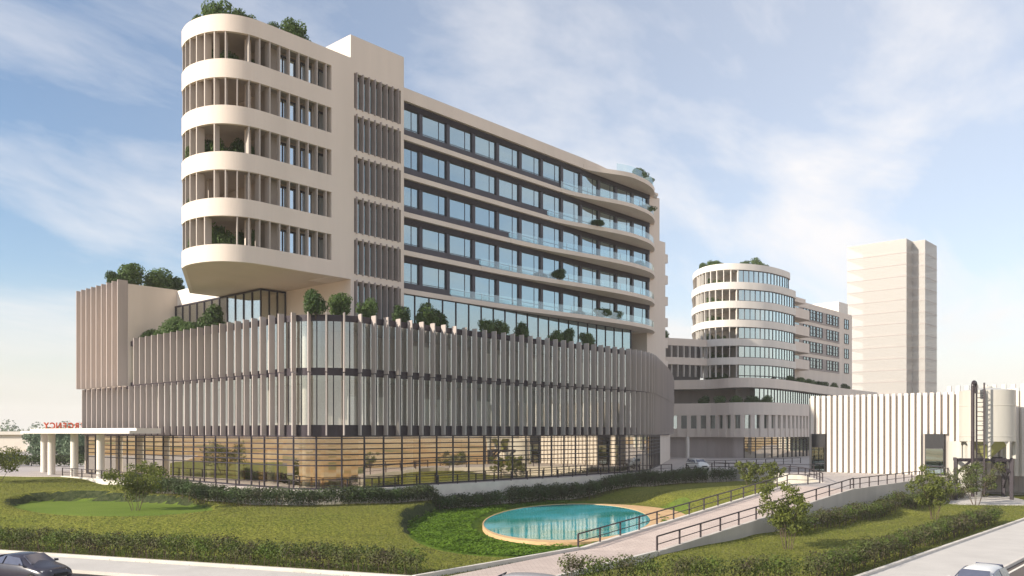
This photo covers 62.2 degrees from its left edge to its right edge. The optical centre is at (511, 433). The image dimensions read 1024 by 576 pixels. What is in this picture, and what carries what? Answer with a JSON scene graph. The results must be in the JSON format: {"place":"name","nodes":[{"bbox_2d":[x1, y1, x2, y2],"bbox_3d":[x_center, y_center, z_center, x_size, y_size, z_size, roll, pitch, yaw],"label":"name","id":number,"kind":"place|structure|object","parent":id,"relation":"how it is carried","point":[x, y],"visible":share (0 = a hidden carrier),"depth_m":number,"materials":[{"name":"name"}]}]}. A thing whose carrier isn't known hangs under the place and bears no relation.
{"place":"outdoors","nodes":[
{"label":"outdoors","id":0,"kind":"place"},
{"bbox_2d":[0,431,25,451],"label":"building","id":1,"kind":"structure","parent":0,"point":[11,439],"depth_m":230.00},
{"bbox_2d":[76,14,673,489],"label":"hospital building","id":2,"kind":"structure","parent":0,"point":[362,176],"depth_m":85.41,"materials":[{"name":"beige concrete"}]},
{"bbox_2d":[117,263,145,284],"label":"bush","id":3,"kind":"object","parent":2,"relation":"on","point":[131,273],"visible":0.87,"depth_m":98.60,"materials":[{"name":"green plant"}]},
{"bbox_2d":[141,267,174,289],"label":"bush","id":4,"kind":"object","parent":2,"relation":"on","point":[158,280],"visible":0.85,"depth_m":100.68,"materials":[{"name":"green plant"}]},
{"bbox_2d":[158,316,184,335],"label":"bush","id":5,"kind":"object","parent":2,"relation":"on","point":[170,325],"visible":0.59,"depth_m":90.52,"materials":[{"name":"green plant"}]},
{"bbox_2d":[197,303,224,327],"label":"bush","id":6,"kind":"object","parent":2,"relation":"on","point":[213,316],"visible":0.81,"depth_m":84.95,"materials":[{"name":"green plant"}]},
{"bbox_2d":[201,0,233,15],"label":"bush","id":7,"kind":"object","parent":2,"relation":"on","point":[211,8],"visible":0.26,"depth_m":74.52,"materials":[{"name":"green plant"}]},
{"bbox_2d":[279,17,311,41],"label":"bush","id":8,"kind":"object","parent":2,"relation":"on","point":[291,27],"visible":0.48,"depth_m":77.61,"materials":[{"name":"green plant"}]},
{"bbox_2d":[280,54,322,86],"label":"window","id":9,"kind":"structure","parent":2,"relation":"in","point":[282,58],"depth_m":77.28,"materials":[{"name":"blue glass"}]},
{"bbox_2d":[280,98,322,129],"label":"window","id":10,"kind":"structure","parent":2,"relation":"in","point":[282,101],"depth_m":77.28,"materials":[{"name":"blue glass"}]},
{"bbox_2d":[280,142,322,172],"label":"window","id":11,"kind":"structure","parent":2,"relation":"in","point":[282,145],"depth_m":77.28,"materials":[{"name":"blue glass"}]},
{"bbox_2d":[280,186,322,215],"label":"window","id":12,"kind":"structure","parent":2,"relation":"in","point":[282,189],"depth_m":77.28,"materials":[{"name":"blue glass"}]},
{"bbox_2d":[280,229,322,258],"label":"window","id":13,"kind":"structure","parent":2,"relation":"in","point":[282,232],"depth_m":77.28,"materials":[{"name":"blue glass"}]},
{"bbox_2d":[303,288,329,318],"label":"bush","id":14,"kind":"object","parent":2,"relation":"on","point":[314,303],"visible":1,"depth_m":72.10,"materials":[{"name":"green plant"}]},
{"bbox_2d":[327,292,352,314],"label":"bush","id":15,"kind":"object","parent":2,"relation":"on","point":[339,303],"visible":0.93,"depth_m":74.12,"materials":[{"name":"green plant"}]},
{"bbox_2d":[355,297,378,317],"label":"bush","id":16,"kind":"object","parent":2,"relation":"on","point":[370,308],"visible":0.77,"depth_m":76.16,"materials":[{"name":"green plant"}]},
{"bbox_2d":[391,304,410,321],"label":"bush","id":17,"kind":"object","parent":2,"relation":"on","point":[402,313],"visible":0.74,"depth_m":79.35,"materials":[{"name":"green plant"}]},
{"bbox_2d":[404,109,417,133],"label":"window","id":18,"kind":"structure","parent":2,"relation":"in","point":[410,118],"depth_m":88.10,"materials":[{"name":"blue glass"}]},
{"bbox_2d":[404,148,417,170],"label":"window","id":19,"kind":"structure","parent":2,"relation":"in","point":[410,156],"depth_m":88.08,"materials":[{"name":"blue glass"}]},
{"bbox_2d":[404,186,417,208],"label":"window","id":20,"kind":"structure","parent":2,"relation":"in","point":[410,194],"depth_m":88.10,"materials":[{"name":"blue glass"}]},
{"bbox_2d":[404,224,417,246],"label":"window","id":21,"kind":"structure","parent":2,"relation":"in","point":[410,232],"depth_m":88.10,"materials":[{"name":"blue glass"}]},
{"bbox_2d":[404,262,417,284],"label":"window","id":22,"kind":"structure","parent":2,"relation":"in","point":[410,270],"depth_m":88.08,"materials":[{"name":"blue glass"}]},
{"bbox_2d":[414,302,438,325],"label":"bush","id":23,"kind":"object","parent":2,"relation":"on","point":[426,316],"visible":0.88,"depth_m":81.20,"materials":[{"name":"green plant"}]},
{"bbox_2d":[423,116,445,142],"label":"window","id":24,"kind":"structure","parent":2,"relation":"in","point":[433,129],"depth_m":90.59,"materials":[{"name":"blue glass"}]},
{"bbox_2d":[423,154,445,179],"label":"window","id":25,"kind":"structure","parent":2,"relation":"in","point":[432,166],"depth_m":90.59,"materials":[{"name":"blue glass"}]},
{"bbox_2d":[423,191,445,215],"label":"window","id":26,"kind":"structure","parent":2,"relation":"in","point":[436,204],"depth_m":90.59,"materials":[{"name":"blue glass"}]},
{"bbox_2d":[423,229,445,252],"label":"window","id":27,"kind":"structure","parent":2,"relation":"in","point":[432,240],"depth_m":90.59,"materials":[{"name":"blue glass"}]},
{"bbox_2d":[423,266,445,288],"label":"window","id":28,"kind":"structure","parent":2,"relation":"in","point":[432,277],"depth_m":90.59,"materials":[{"name":"blue glass"}]},
{"bbox_2d":[450,126,470,151],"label":"window","id":29,"kind":"structure","parent":2,"relation":"in","point":[461,139],"depth_m":93.46,"materials":[{"name":"blue glass"}]},
{"bbox_2d":[450,163,470,186],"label":"window","id":30,"kind":"structure","parent":2,"relation":"in","point":[461,175],"depth_m":93.46,"materials":[{"name":"blue glass"}]},
{"bbox_2d":[450,199,470,222],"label":"window","id":31,"kind":"structure","parent":2,"relation":"in","point":[459,210],"depth_m":93.46,"materials":[{"name":"blue glass"}]},
{"bbox_2d":[450,235,470,257],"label":"window","id":32,"kind":"structure","parent":2,"relation":"in","point":[459,246],"depth_m":93.46,"materials":[{"name":"blue glass"}]},
{"bbox_2d":[450,271,470,297],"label":"window","id":33,"kind":"structure","parent":2,"relation":"in","point":[460,284],"depth_m":93.46,"materials":[{"name":"blue glass"}]},
{"bbox_2d":[475,135,495,160],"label":"window","id":34,"kind":"structure","parent":2,"relation":"in","point":[486,148],"depth_m":96.41,"materials":[{"name":"blue glass"}]},
{"bbox_2d":[475,171,495,194],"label":"window","id":35,"kind":"structure","parent":2,"relation":"in","point":[483,182],"depth_m":96.41,"materials":[{"name":"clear glass"}]},
{"bbox_2d":[475,206,495,228],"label":"window","id":36,"kind":"structure","parent":2,"relation":"in","point":[484,217],"depth_m":96.41,"materials":[{"name":"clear glass"}]},
{"bbox_2d":[475,241,495,267],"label":"window","id":37,"kind":"structure","parent":2,"relation":"in","point":[485,253],"depth_m":96.41,"materials":[{"name":"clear glass"}]},
{"bbox_2d":[475,276,495,301],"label":"window","id":38,"kind":"structure","parent":2,"relation":"in","point":[485,288],"depth_m":96.41,"materials":[{"name":"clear glass"}]},
{"bbox_2d":[499,144,517,167],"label":"window","id":39,"kind":"structure","parent":2,"relation":"in","point":[508,156],"depth_m":99.27,"materials":[{"name":"clear glass"}]},
{"bbox_2d":[499,179,517,201],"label":"window","id":40,"kind":"structure","parent":2,"relation":"in","point":[508,190],"depth_m":99.27,"materials":[{"name":"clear glass"}]},
{"bbox_2d":[499,213,517,238],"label":"window","id":41,"kind":"structure","parent":2,"relation":"in","point":[507,223],"depth_m":99.42,"materials":[{"name":"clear glass"}]},
{"bbox_2d":[499,247,517,272],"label":"window","id":42,"kind":"structure","parent":2,"relation":"in","point":[508,258],"depth_m":99.27,"materials":[{"name":"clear glass"}]},
{"bbox_2d":[499,281,517,305],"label":"window","id":43,"kind":"structure","parent":2,"relation":"in","point":[508,292],"depth_m":99.27,"materials":[{"name":"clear glass"}]},
{"bbox_2d":[522,153,539,175],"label":"window","id":44,"kind":"structure","parent":2,"relation":"in","point":[531,164],"depth_m":102.20,"materials":[{"name":"clear glass"}]},
{"bbox_2d":[522,186,539,207],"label":"window","id":45,"kind":"structure","parent":2,"relation":"in","point":[531,197],"depth_m":102.24,"materials":[{"name":"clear glass"}]},
{"bbox_2d":[522,219,539,244],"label":"window","id":46,"kind":"structure","parent":2,"relation":"in","point":[530,230],"depth_m":102.20,"materials":[{"name":"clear glass"}]},
{"bbox_2d":[522,252,539,275],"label":"window","id":47,"kind":"structure","parent":2,"relation":"in","point":[530,263],"depth_m":102.20,"materials":[{"name":"blue glass"}]},
{"bbox_2d":[522,285,539,308],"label":"window","id":48,"kind":"structure","parent":2,"relation":"in","point":[530,295],"depth_m":102.20,"materials":[{"name":"blue glass"}]},
{"bbox_2d":[543,160,559,186],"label":"window","id":49,"kind":"structure","parent":2,"relation":"in","point":[551,171],"depth_m":105.16,"materials":[{"name":"blue glass"}]},
{"bbox_2d":[543,193,559,218],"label":"window","id":50,"kind":"structure","parent":2,"relation":"in","point":[551,204],"depth_m":105.16,"materials":[{"name":"blue glass"}]},
{"bbox_2d":[543,225,559,248],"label":"window","id":51,"kind":"structure","parent":2,"relation":"in","point":[551,236],"depth_m":105.16,"materials":[{"name":"blue glass"}]},
{"bbox_2d":[543,289,559,310],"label":"window","id":52,"kind":"structure","parent":2,"relation":"in","point":[551,299],"depth_m":105.16,"materials":[{"name":"blue glass"}]},
{"bbox_2d":[563,168,578,192],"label":"window","id":53,"kind":"structure","parent":2,"relation":"in","point":[570,178],"depth_m":107.97,"materials":[{"name":"blue glass"}]},
{"bbox_2d":[563,200,578,222],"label":"window","id":54,"kind":"structure","parent":2,"relation":"in","point":[570,210],"depth_m":107.97,"materials":[{"name":"blue glass"}]},
{"bbox_2d":[563,231,578,251],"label":"window","id":55,"kind":"structure","parent":2,"relation":"in","point":[570,240],"depth_m":107.97,"materials":[{"name":"blue glass"}]},
{"bbox_2d":[563,293,578,313],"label":"window","id":56,"kind":"structure","parent":2,"relation":"in","point":[569,300],"depth_m":107.97,"materials":[{"name":"blue glass"}]},
{"bbox_2d":[582,175,596,195],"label":"window","id":57,"kind":"structure","parent":2,"relation":"in","point":[587,182],"depth_m":110.96,"materials":[{"name":"blue glass"}]},
{"bbox_2d":[0,476,1023,575],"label":"lawn","id":58,"kind":"structure","parent":0,"point":[89,503],"depth_m":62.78,"materials":[{"name":"plant"}]},
{"bbox_2d":[0,446,29,481],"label":"tree","id":59,"kind":"object","parent":58,"relation":"on","point":[6,465],"visible":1,"depth_m":86.65,"materials":[{"name":"green plant"}]},
{"bbox_2d":[0,526,157,558],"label":"hedge","id":60,"kind":"object","parent":58,"relation":"on","point":[105,540],"visible":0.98,"depth_m":50.04,"materials":[{"name":"green plant"}]},
{"bbox_2d":[101,460,172,510],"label":"tree","id":61,"kind":"object","parent":58,"relation":"on","point":[137,485],"visible":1,"depth_m":67.21,"materials":[{"name":"green plant"}]},
{"bbox_2d":[129,471,341,506],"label":"hedge","id":62,"kind":"object","parent":58,"relation":"on","point":[197,490],"visible":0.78,"depth_m":69.34,"materials":[{"name":"green plant"}]},
{"bbox_2d":[132,532,430,573],"bbox_3d":[-12.697,6.384,45.425,17.996,1.762,2.245,0,0,20],"label":"hedge","id":63,"kind":"object","parent":58,"relation":"on","point":[381,557],"visible":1,"depth_m":45.07,"materials":[{"name":"green plant"}]},
{"bbox_2d":[336,482,508,509],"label":"hedge","id":64,"kind":"object","parent":58,"relation":"on","point":[365,492],"visible":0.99,"depth_m":75.55,"materials":[{"name":"green plant"}]},
{"bbox_2d":[407,499,667,555],"bbox_3d":[2.599,7.034,70.216,21.082,0.754,41.439,0,0,4],"label":"ground cover","id":65,"kind":"object","parent":58,"relation":"on","point":[421,524],"visible":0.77,"depth_m":59.82,"materials":[{"name":"green plant"}]},
{"bbox_2d":[483,503,684,545],"bbox_3d":[5.992,7.331,70.327,16.577,0.438,30.825,0,0,14],"label":"pond edge","id":66,"kind":"object","parent":58,"relation":"on","point":[645,509],"visible":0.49,"depth_m":61.53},
{"bbox_2d":[557,552,613,575],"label":"hedge","id":67,"kind":"object","parent":58,"relation":"on","point":[598,565],"visible":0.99,"depth_m":41.13,"materials":[{"name":"green plant"}]},
{"bbox_2d":[504,466,710,502],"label":"hedge","id":68,"kind":"object","parent":58,"relation":"on","point":[520,493],"visible":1,"depth_m":94.41,"materials":[{"name":"green plant"}]},
{"bbox_2d":[604,552,664,575],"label":"hedge","id":69,"kind":"object","parent":58,"relation":"on","point":[634,567],"visible":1,"depth_m":41.15,"materials":[{"name":"green plant"}]},
{"bbox_2d":[663,553,730,575],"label":"hedge","id":70,"kind":"object","parent":58,"relation":"on","point":[693,564],"visible":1,"depth_m":40.90,"materials":[{"name":"green plant"}]},
{"bbox_2d":[708,466,738,481],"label":"hedge","id":71,"kind":"object","parent":58,"relation":"on","point":[722,472],"visible":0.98,"depth_m":109.58,"materials":[{"name":"green plant"}]},
{"bbox_2d":[734,461,763,485],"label":"tree","id":72,"kind":"object","parent":58,"relation":"on","point":[747,477],"visible":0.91,"depth_m":91.63,"materials":[{"name":"green plant"}]},
{"bbox_2d":[725,553,801,575],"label":"hedge","id":73,"kind":"object","parent":58,"relation":"on","point":[748,564],"visible":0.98,"depth_m":40.77,"materials":[{"name":"green plant"}]},
{"bbox_2d":[750,461,787,484],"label":"tree","id":74,"kind":"object","parent":58,"relation":"on","point":[772,474],"visible":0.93,"depth_m":89.70,"materials":[{"name":"green plant"}]},
{"bbox_2d":[756,481,813,549],"bbox_3d":[17.272,5.140,52.925,4.162,4.237,4.130,0,0,42],"label":"tree","id":75,"kind":"object","parent":58,"relation":"on","point":[783,515],"visible":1,"depth_m":52.44,"materials":[{"name":"green plant"}]},
{"bbox_2d":[793,528,926,575],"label":"hedge","id":76,"kind":"object","parent":58,"relation":"on","point":[890,544],"visible":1,"depth_m":44.89,"materials":[{"name":"green plant"}]},
{"bbox_2d":[763,486,970,536],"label":"hedge","id":77,"kind":"object","parent":58,"relation":"on","point":[862,510],"visible":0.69,"depth_m":69.49,"materials":[{"name":"green plant"}]},
{"bbox_2d":[905,464,959,519],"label":"tree","id":78,"kind":"object","parent":58,"relation":"on","point":[935,489],"visible":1,"depth_m":69.78,"materials":[{"name":"green plant"}]},
{"bbox_2d":[905,505,1004,545],"bbox_3d":[32.301,6.461,60.999,2.199,1.607,20.839,0,0,42],"label":"hedge","id":79,"kind":"object","parent":58,"relation":"on","point":[965,521],"visible":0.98,"depth_m":59.41,"materials":[{"name":"green plant"}]},
{"bbox_2d":[941,460,1005,504],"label":"tree","id":80,"kind":"object","parent":58,"relation":"on","point":[970,478],"visible":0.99,"depth_m":83.60,"materials":[{"name":"green plant"}]},
{"bbox_2d":[0,521,1023,575],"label":"pavement","id":81,"kind":"structure","parent":0,"point":[1004,546],"depth_m":46.35,"materials":[{"name":"concrete"}]},
{"bbox_2d":[0,550,411,575],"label":"kerb","id":82,"kind":"structure","parent":81,"relation":"on","point":[299,570],"depth_m":45.43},
{"bbox_2d":[855,518,1023,575],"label":"kerb","id":83,"kind":"structure","parent":81,"relation":"on","point":[884,567],"depth_m":50.54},
{"bbox_2d":[0,451,1023,491],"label":"plaza","id":84,"kind":"structure","parent":0,"point":[34,470],"depth_m":103.52,"materials":[{"name":"concrete"}]},
{"bbox_2d":[0,452,84,465],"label":"hedge","id":85,"kind":"object","parent":84,"relation":"on","point":[60,458],"visible":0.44,"depth_m":123.08,"materials":[{"name":"green plant"}]},
{"bbox_2d":[20,428,160,478],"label":"entrance canopy","id":86,"kind":"object","parent":84,"relation":"on","point":[48,450],"visible":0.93,"depth_m":94.62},
{"bbox_2d":[61,469,823,508],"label":"plaza edge","id":87,"kind":"object","parent":84,"relation":"on","point":[459,488],"visible":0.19,"depth_m":85.92,"materials":[{"name":"concrete"}]},
{"bbox_2d":[62,464,671,489],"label":"railing","id":88,"kind":"object","parent":87,"relation":"on","point":[417,481],"visible":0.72,"depth_m":80.13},
{"bbox_2d":[855,476,948,515],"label":"plaza edge","id":89,"kind":"object","parent":84,"relation":"on","point":[868,494],"visible":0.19,"depth_m":77.73,"materials":[{"name":"concrete"}]},
{"bbox_2d":[0,0,1023,430],"label":"sky","id":90,"kind":"structure","parent":0,"point":[790,135],"materials":[{"name":"blue"}]},
{"bbox_2d":[71,561,1023,575],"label":"road","id":91,"kind":"structure","parent":0,"point":[1019,572],"depth_m":44.11,"materials":[{"name":"asphalt"}]},
{"bbox_2d":[0,551,71,575],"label":"car","id":92,"kind":"object","parent":91,"relation":"on","point":[27,563],"visible":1,"depth_m":40.74,"materials":[{"name":"grey metal"}]},
{"bbox_2d":[71,556,1023,575],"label":"road kerb","id":93,"kind":"structure","parent":91,"relation":"on","point":[1014,562],"depth_m":43.61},
{"bbox_2d":[948,562,1008,575],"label":"car","id":94,"kind":"object","parent":91,"relation":"on","point":[982,569],"visible":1,"depth_m":36.69,"materials":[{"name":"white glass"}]},
{"bbox_2d":[451,550,646,575],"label":"path","id":95,"kind":"structure","parent":0,"point":[547,565],"depth_m":45.94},
{"bbox_2d":[412,547,579,575],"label":"path kerb","id":96,"kind":"structure","parent":95,"relation":"on","point":[484,565],"depth_m":45.80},
{"bbox_2d":[484,504,649,539],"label":"pond water","id":97,"kind":"structure","parent":0,"point":[560,522],"depth_m":68.60,"materials":[{"name":"liquid"}]},
{"bbox_2d":[585,485,845,551],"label":"ramp","id":98,"kind":"structure","parent":0,"point":[644,541],"depth_m":58.96,"materials":[{"name":"concrete"}]},
{"bbox_2d":[580,484,790,549],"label":"ramp kerb","id":99,"kind":"structure","parent":98,"relation":"on","point":[657,525],"depth_m":60.15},
{"bbox_2d":[577,473,819,546],"bbox_3d":[15.889,5.412,66.440,1.750,3.255,37.655,0,0,42],"label":"railing","id":100,"kind":"object","parent":99,"relation":"on","point":[688,509],"visible":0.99,"depth_m":63.15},
{"bbox_2d":[665,263,876,457],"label":"round tower building","id":101,"kind":"structure","parent":0,"point":[774,329],"depth_m":179.29,"materials":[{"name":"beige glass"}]},
{"bbox_2d":[847,238,936,395],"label":"tower block","id":102,"kind":"structure","parent":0,"point":[892,296],"depth_m":304.80,"materials":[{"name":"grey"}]},
{"bbox_2d":[809,384,1023,475],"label":"plant building","id":103,"kind":"structure","parent":0,"point":[889,434],"depth_m":100.69,"materials":[{"name":"white metal"}]},
{"bbox_2d":[812,434,825,471],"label":"door","id":104,"kind":"structure","parent":103,"relation":"in","point":[818,440],"depth_m":106.24,"materials":[{"name":"grey glass"}]},
{"bbox_2d":[925,434,944,474],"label":"door","id":105,"kind":"structure","parent":103,"relation":"in","point":[934,443],"depth_m":97.21,"materials":[{"name":"grey glass"}]},
{"bbox_3d":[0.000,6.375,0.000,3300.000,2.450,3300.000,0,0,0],"label":"ground","id":106,"kind":"structure","parent":0,"visible":0},
{"bbox_2d":[24,426,84,454],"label":"broadleaf tree","id":107,"kind":"object","parent":106,"relation":"on","point":[35,439],"visible":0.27,"depth_m":139.50,"materials":[{"name":"green plant"}]},
{"bbox_2d":[55,434,84,455],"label":"broadleaf tree","id":108,"kind":"object","parent":106,"relation":"on","point":[64,446],"visible":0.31,"depth_m":136.22,"materials":[{"name":"green plant"}]},
{"bbox_2d":[658,488,854,555],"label":"ramp wall","id":109,"kind":"structure","parent":106,"relation":"on","point":[759,525],"depth_m":58.76,"materials":[{"name":"concrete"}]},
{"bbox_2d":[656,478,853,550],"bbox_3d":[18.816,5.413,61.338,0.090,3.255,29.646,0,0,43],"label":"railing","id":110,"kind":"object","parent":109,"relation":"on","point":[720,524],"visible":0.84,"depth_m":56.87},
{"bbox_2d":[938,496,1023,504],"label":"silo pad","id":111,"kind":"object","parent":106,"relation":"on","point":[997,500],"visible":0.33,"depth_m":87.97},
{"bbox_2d":[971,380,977,496],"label":"filler pipe","id":112,"kind":"object","parent":111,"relation":"on","point":[973,386],"visible":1,"depth_m":89.06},
{"bbox_2d":[976,383,984,494],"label":"silo ladder","id":113,"kind":"object","parent":111,"relation":"on","point":[983,425],"visible":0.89,"depth_m":89.27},
{"bbox_2d":[953,457,1013,499],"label":"steel stand","id":114,"kind":"object","parent":111,"relation":"on","point":[1005,476],"visible":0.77,"depth_m":90.07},
{"bbox_2d":[947,386,1016,497],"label":"storage silo","id":115,"kind":"object","parent":114,"relation":"on","point":[1000,418],"visible":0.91,"depth_m":90.49,"materials":[{"name":"metal"}]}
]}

